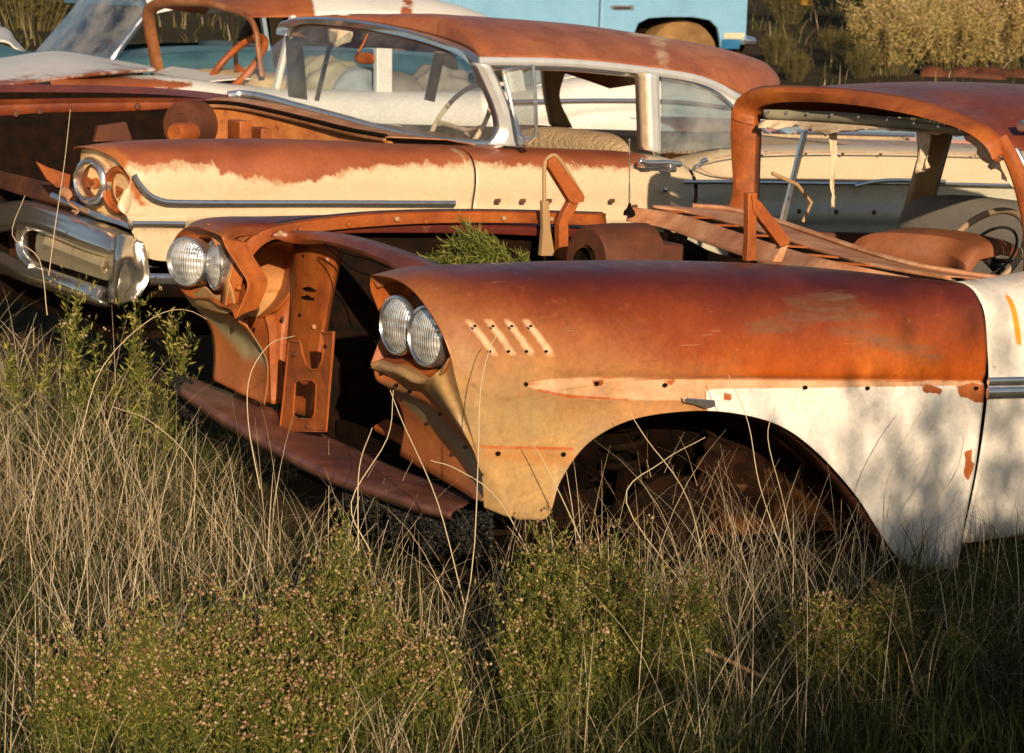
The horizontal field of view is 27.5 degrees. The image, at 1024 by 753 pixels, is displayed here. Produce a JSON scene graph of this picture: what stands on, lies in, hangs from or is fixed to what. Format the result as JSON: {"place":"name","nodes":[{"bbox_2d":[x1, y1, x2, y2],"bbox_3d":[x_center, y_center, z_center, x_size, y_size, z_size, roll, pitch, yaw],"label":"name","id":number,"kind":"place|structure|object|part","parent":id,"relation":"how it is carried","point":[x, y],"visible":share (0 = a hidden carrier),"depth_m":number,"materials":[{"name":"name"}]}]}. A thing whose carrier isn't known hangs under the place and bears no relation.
{"place":"outdoors","nodes":[
{"label":"outdoors","id":0,"kind":"place"},
{"bbox_2d":[0,0,1022,328],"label":"field grass","id":1,"kind":"structure","parent":0,"point":[172,20],"depth_m":26.51,"materials":[{"name":"plant"}]},
{"bbox_2d":[0,0,1023,752],"bbox_3d":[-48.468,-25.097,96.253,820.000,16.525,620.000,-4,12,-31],"label":"ground","id":2,"kind":"structure","parent":0,"point":[98,32],"depth_m":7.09,"materials":[{"name":"green plant"}]},
{"bbox_2d":[0,0,40,17],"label":"field bush","id":3,"kind":"object","parent":2,"relation":"on","point":[19,5],"visible":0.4,"depth_m":27.77,"materials":[{"name":"green plant"}]},
{"bbox_2d":[1,335,65,464],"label":"weed","id":4,"kind":"object","parent":2,"relation":"on","point":[10,370],"visible":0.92,"depth_m":7.31,"materials":[{"name":"green plant"}]},
{"bbox_2d":[0,0,69,31],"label":"field bush","id":5,"kind":"object","parent":2,"relation":"on","point":[41,4],"visible":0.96,"depth_m":25.85,"materials":[{"name":"green plant"}]},
{"bbox_2d":[10,605,136,752],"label":"flowering bush","id":6,"kind":"object","parent":2,"relation":"on","point":[62,678],"visible":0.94,"depth_m":4.10,"materials":[{"name":"green plant"}]},
{"bbox_2d":[43,0,107,22],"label":"field bush","id":7,"kind":"object","parent":2,"relation":"on","point":[70,7],"visible":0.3,"depth_m":27.41,"materials":[{"name":"green plant"}]},
{"bbox_2d":[49,263,109,458],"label":"weed","id":8,"kind":"object","parent":2,"relation":"on","point":[72,322],"visible":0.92,"depth_m":7.37,"materials":[{"name":"green plant"}]},
{"bbox_2d":[51,325,145,464],"bbox_3d":[-1.434,0.061,7.353,0.334,0.511,0.170,3,10,5],"label":"weed","id":9,"kind":"object","parent":2,"relation":"on","point":[84,381],"visible":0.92,"depth_m":7.33,"materials":[{"name":"green plant"}]},
{"bbox_2d":[112,285,161,461],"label":"weed","id":10,"kind":"object","parent":2,"relation":"on","point":[137,366],"visible":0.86,"depth_m":7.39,"materials":[{"name":"green plant"}]},
{"bbox_2d":[81,588,207,752],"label":"flowering bush","id":11,"kind":"object","parent":2,"relation":"on","point":[149,698],"visible":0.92,"depth_m":4.14,"materials":[{"name":"green plant"}]},
{"bbox_2d":[114,350,187,513],"bbox_3d":[-1.161,0.180,6.700,0.209,0.557,0.179,-4,12,-31],"label":"weed","id":12,"kind":"object","parent":2,"relation":"on","point":[138,410],"visible":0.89,"depth_m":6.67,"materials":[{"name":"green plant"}]},
{"bbox_2d":[143,301,203,479],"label":"weed","id":13,"kind":"object","parent":2,"relation":"on","point":[180,369],"visible":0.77,"depth_m":7.15,"materials":[{"name":"green plant"}]},
{"bbox_2d":[138,571,296,752],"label":"flowering bush","id":14,"kind":"object","parent":2,"relation":"on","point":[212,631],"visible":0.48,"depth_m":4.25,"materials":[{"name":"green plant"}]},
{"bbox_2d":[0,0,471,74],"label":"blue sedan","id":15,"kind":"object","parent":2,"relation":"on","point":[206,54],"visible":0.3,"depth_m":14.72,"materials":[{"name":"teal paint"}]},
{"bbox_2d":[144,612,374,752],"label":"flowering bush","id":16,"kind":"object","parent":2,"relation":"on","point":[260,705],"visible":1,"depth_m":4.08,"materials":[{"name":"green plant"}]},
{"bbox_2d":[224,557,347,752],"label":"flowering bush","id":17,"kind":"object","parent":2,"relation":"on","point":[293,635],"visible":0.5,"depth_m":4.35,"materials":[{"name":"green plant"}]},
{"bbox_2d":[272,503,390,739],"bbox_3d":[-0.413,0.560,4.701,0.248,0.538,0.249,-4,12,-31],"label":"flowering bush","id":18,"kind":"object","parent":2,"relation":"on","point":[343,580],"visible":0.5,"depth_m":4.67,"materials":[{"name":"green plant"}]},
{"bbox_2d":[272,561,428,752],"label":"flowering bush","id":19,"kind":"object","parent":2,"relation":"on","point":[375,654],"visible":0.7,"depth_m":4.44,"materials":[{"name":"green plant"}]},
{"bbox_2d":[0,0,763,130],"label":"white sedan","id":20,"kind":"object","parent":2,"relation":"on","point":[394,97],"visible":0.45,"depth_m":11.97,"materials":[{"name":"paint"}]},
{"bbox_2d":[225,66,287,87],"bbox_3d":[-1.436,-1.602,11.901,0.380,0.316,0.408,-4,12,-31],"label":"cloth bundle","id":21,"kind":"object","parent":20,"relation":"in","point":[256,71],"visible":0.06,"depth_m":11.86,"materials":[{"name":"grey fabric"}]},
{"bbox_2d":[304,54,358,88],"bbox_3d":[-1.088,-1.703,12.246,0.424,0.363,0.476,-4,12,-31],"label":"cloth bundle","id":22,"kind":"object","parent":20,"relation":"in","point":[336,67],"visible":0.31,"depth_m":12.05,"materials":[{"name":"beige fabric"}]},
{"bbox_2d":[332,66,373,89],"bbox_3d":[-0.913,-1.659,12.112,0.338,0.260,0.354,-4,12,-31],"label":"cloth bundle","id":23,"kind":"object","parent":20,"relation":"in","point":[354,78],"visible":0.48,"depth_m":11.97,"materials":[{"name":"white fabric"}]},
{"bbox_2d":[411,64,469,89],"bbox_3d":[-0.435,-1.727,12.625,0.384,0.307,0.426,-4,12,-31],"label":"cloth bundle","id":24,"kind":"object","parent":20,"relation":"in","point":[451,79],"visible":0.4,"depth_m":12.49,"materials":[{"name":"grey fabric"}]},
{"bbox_2d":[64,0,755,53],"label":"pickup truck","id":25,"kind":"object","parent":2,"relation":"on","point":[719,23],"visible":0.17,"depth_m":17.96,"materials":[{"name":"blue metal"}]},
{"bbox_3d":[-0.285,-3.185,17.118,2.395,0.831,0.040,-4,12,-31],"label":"door","id":26,"kind":"part","parent":25,"relation":"part of","materials":[{"name":"blue metal"}]},
{"bbox_2d":[381,614,476,752],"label":"flowering bush","id":27,"kind":"object","parent":2,"relation":"on","point":[444,676],"visible":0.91,"depth_m":4.43,"materials":[{"name":"green plant"}]},
{"bbox_2d":[12,109,963,654],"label":"grass stalks","id":28,"kind":"object","parent":2,"relation":"on","point":[478,453],"depth_m":5.37,"materials":[{"name":"plant"}]},
{"bbox_2d":[1,0,1019,121],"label":"dry field grass","id":29,"kind":"structure","parent":2,"relation":"on","point":[417,50],"depth_m":26.85,"materials":[{"name":"plant"}]},
{"bbox_2d":[0,13,1023,340],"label":"hardtop car","id":30,"kind":"object","parent":2,"relation":"on","point":[148,173],"visible":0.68,"depth_m":8.90,"materials":[{"name":"beige paint"}]},
{"bbox_3d":[0.033,-1.108,8.512,0.056,0.323,0.215,-4,12,-31],"label":"vent window","id":31,"kind":"part","parent":30,"relation":"part of","materials":[{"name":"silver metal"}]},
{"bbox_3d":[0.234,-0.724,8.881,1.179,0.505,0.435,-4,12,-31],"label":"door","id":32,"kind":"part","parent":30,"relation":"part of","materials":[{"name":"beige paint"}]},
{"bbox_3d":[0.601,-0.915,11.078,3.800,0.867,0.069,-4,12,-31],"label":"door","id":33,"kind":"part","parent":30,"relation":"part of","materials":[{"name":"beige metal"}]},
{"bbox_2d":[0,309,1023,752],"bbox_3d":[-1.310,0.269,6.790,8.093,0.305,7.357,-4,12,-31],"label":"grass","id":34,"kind":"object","parent":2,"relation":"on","point":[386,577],"depth_m":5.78,"materials":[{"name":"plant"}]},
{"bbox_2d":[474,502,601,725],"bbox_3d":[0.047,0.570,4.849,0.336,0.523,0.251,-4,12,-31],"label":"flowering bush","id":35,"kind":"object","parent":2,"relation":"on","point":[540,581],"visible":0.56,"depth_m":4.83,"materials":[{"name":"green plant"}]},
{"bbox_2d":[476,580,629,752],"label":"flowering bush","id":36,"kind":"object","parent":2,"relation":"on","point":[551,655],"visible":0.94,"depth_m":4.57,"materials":[{"name":"green plant"}]},
{"bbox_2d":[166,82,1023,581],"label":"rusty car","id":37,"kind":"object","parent":2,"relation":"on","point":[850,354],"visible":0.96,"depth_m":6.12,"materials":[{"name":"metal"}]},
{"bbox_2d":[171,374,203,422],"bbox_3d":[-1.096,0.074,7.017,0.081,0.136,0.318,-4,12,-31],"label":"mat scrap","id":38,"kind":"object","parent":37,"relation":"on","point":[187,410],"visible":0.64,"depth_m":7.00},
{"bbox_2d":[342,488,495,564],"bbox_3d":[-0.259,0.394,5.667,0.122,0.241,0.970,-4,12,-31],"label":"shredded mat","id":39,"kind":"object","parent":37,"relation":"hanging from","point":[459,528],"visible":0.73,"depth_m":5.55,"materials":[{"name":"black rubber"}]},
{"bbox_2d":[414,210,529,263],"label":"feathery plant","id":40,"kind":"object","parent":37,"relation":"on","point":[479,248],"visible":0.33,"depth_m":6.40,"materials":[{"name":"green plant"}]},
{"bbox_3d":[1.583,-0.228,8.333,1.850,0.774,0.099,-4,12,-31],"label":"door","id":41,"kind":"part","parent":37,"relation":"part of","materials":[{"name":"metal"}]},
{"bbox_3d":[1.927,0.057,6.731,1.535,0.811,0.418,-4,12,-31],"label":"door","id":42,"kind":"part","parent":37,"relation":"part of","materials":[{"name":"white paint"}]},
{"bbox_2d":[537,514,668,715],"bbox_3d":[0.215,0.569,5.000,0.311,0.486,0.272,4,10,12],"label":"flowering bush","id":43,"kind":"object","parent":2,"relation":"on","point":[593,567],"visible":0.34,"depth_m":4.96,"materials":[{"name":"green plant"}]},
{"bbox_2d":[568,551,692,743],"bbox_3d":[0.258,0.633,4.812,0.297,0.429,0.305,-4,12,-31],"label":"flowering bush","id":44,"kind":"object","parent":2,"relation":"on","point":[634,633],"visible":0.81,"depth_m":4.79,"materials":[{"name":"green plant"}]},
{"bbox_2d":[652,554,749,719],"bbox_3d":[0.431,0.620,4.971,0.236,0.413,0.220,-4,12,-31],"label":"flowering bush","id":45,"kind":"object","parent":2,"relation":"on","point":[679,604],"visible":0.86,"depth_m":4.95,"materials":[{"name":"green plant"}]},
{"bbox_2d":[758,27,795,65],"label":"field bush","id":46,"kind":"object","parent":2,"relation":"on","point":[774,43],"visible":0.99,"depth_m":24.66,"materials":[{"name":"plant"}]},
{"bbox_2d":[763,0,813,23],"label":"field bush","id":47,"kind":"object","parent":2,"relation":"on","point":[775,3],"visible":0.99,"depth_m":30.63,"materials":[{"name":"green plant"}]},
{"bbox_2d":[780,47,811,81],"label":"field bush","id":48,"kind":"object","parent":2,"relation":"on","point":[794,64],"visible":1,"depth_m":22.98,"materials":[{"name":"plant"}]},
{"bbox_2d":[630,116,970,143],"bbox_3d":[2.009,-1.008,12.808,2.780,1.132,0.584,-4,12,-31],"label":"body panel","id":49,"kind":"object","parent":2,"relation":"on","point":[696,124],"visible":0.15,"depth_m":12.19,"materials":[{"name":"white paint"}]},
{"bbox_2d":[774,587,861,714],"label":"flowering bush","id":50,"kind":"object","parent":2,"relation":"on","point":[814,624],"visible":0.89,"depth_m":5.04,"materials":[{"name":"green plant"}]},
{"bbox_2d":[815,24,854,54],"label":"field bush","id":51,"kind":"object","parent":2,"relation":"on","point":[829,36],"visible":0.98,"depth_m":26.05,"materials":[{"name":"green plant"}]},
{"bbox_2d":[841,41,885,78],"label":"field bush","id":52,"kind":"object","parent":2,"relation":"on","point":[859,60],"visible":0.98,"depth_m":23.33,"materials":[{"name":"green plant"}]},
{"bbox_2d":[837,0,891,26],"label":"field bush","id":53,"kind":"object","parent":2,"relation":"on","point":[861,3],"visible":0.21,"depth_m":29.96,"materials":[{"name":"green plant"}]},
{"bbox_2d":[825,576,926,698],"bbox_3d":[0.890,0.643,5.188,0.261,0.303,0.258,3,10,9],"label":"flowering bush","id":54,"kind":"object","parent":2,"relation":"on","point":[878,610],"visible":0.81,"depth_m":5.16,"materials":[{"name":"green plant"}]},
{"bbox_2d":[836,0,952,76],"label":"field bush","id":55,"kind":"object","parent":2,"relation":"on","point":[907,16],"visible":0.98,"depth_m":23.55,"materials":[{"name":"plant"}]},
{"bbox_2d":[860,0,970,63],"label":"field bush","id":56,"kind":"object","parent":2,"relation":"on","point":[912,42],"visible":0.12,"depth_m":25.61,"materials":[{"name":"green plant"}]},
{"bbox_2d":[917,1,981,46],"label":"field bush","id":57,"kind":"object","parent":2,"relation":"on","point":[953,22],"visible":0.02,"depth_m":27.81,"materials":[{"name":"green plant"}]},
{"bbox_2d":[899,0,1004,69],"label":"field bush","id":58,"kind":"object","parent":2,"relation":"on","point":[951,25],"visible":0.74,"depth_m":24.37,"materials":[{"name":"plant"}]},
{"bbox_2d":[920,621,987,701],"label":"flowering bush","id":59,"kind":"object","parent":2,"relation":"on","point":[961,647],"visible":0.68,"depth_m":5.15,"materials":[{"name":"green plant"}]},
{"bbox_2d":[914,66,1006,79],"bbox_3d":[5.141,-3.436,24.086,1.020,0.256,0.662,2,10,0],"label":"rusty sheet","id":60,"kind":"object","parent":2,"relation":"on","point":[937,71],"visible":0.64,"depth_m":23.86,"materials":[{"name":"metal"}]},
{"bbox_2d":[934,0,1023,68],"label":"field bush","id":61,"kind":"object","parent":2,"relation":"on","point":[1018,19],"visible":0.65,"depth_m":24.66,"materials":[{"name":"green plant"}]},
{"bbox_2d":[941,0,1021,48],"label":"field bush","id":62,"kind":"object","parent":2,"relation":"on","point":[976,21],"visible":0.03,"depth_m":27.79,"materials":[{"name":"green plant"}]},
{"bbox_2d":[947,66,1023,77],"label":"rusty sheet","id":63,"kind":"object","parent":2,"relation":"on","point":[1017,72],"visible":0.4,"depth_m":24.18,"materials":[{"name":"metal"}]},
{"bbox_2d":[964,0,1023,68],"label":"field bush","id":64,"kind":"object","parent":2,"relation":"on","point":[1014,7],"visible":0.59,"depth_m":24.68,"materials":[{"name":"green plant"}]},
{"bbox_2d":[965,1,1023,45],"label":"field bush","id":65,"kind":"object","parent":2,"relation":"on","point":[1007,33],"visible":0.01,"depth_m":28.28,"materials":[{"name":"green plant"}]},
{"bbox_2d":[0,293,1023,752],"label":"dry grass","id":66,"kind":"structure","parent":0,"point":[158,531],"depth_m":5.41,"materials":[{"name":"plant"}]},
{"bbox_2d":[704,647,775,685],"bbox_3d":[0.546,0.693,5.006,0.177,0.087,0.012,2,10,4],"label":"stick","id":67,"kind":"object","parent":66,"relation":"on","point":[756,674],"visible":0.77,"depth_m":5.00,"materials":[{"name":"brown wood"}]},
{"bbox_2d":[462,432,995,634],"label":"grass","id":68,"kind":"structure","parent":0,"point":[753,556],"depth_m":5.89,"materials":[{"name":"plant"}]}
]}

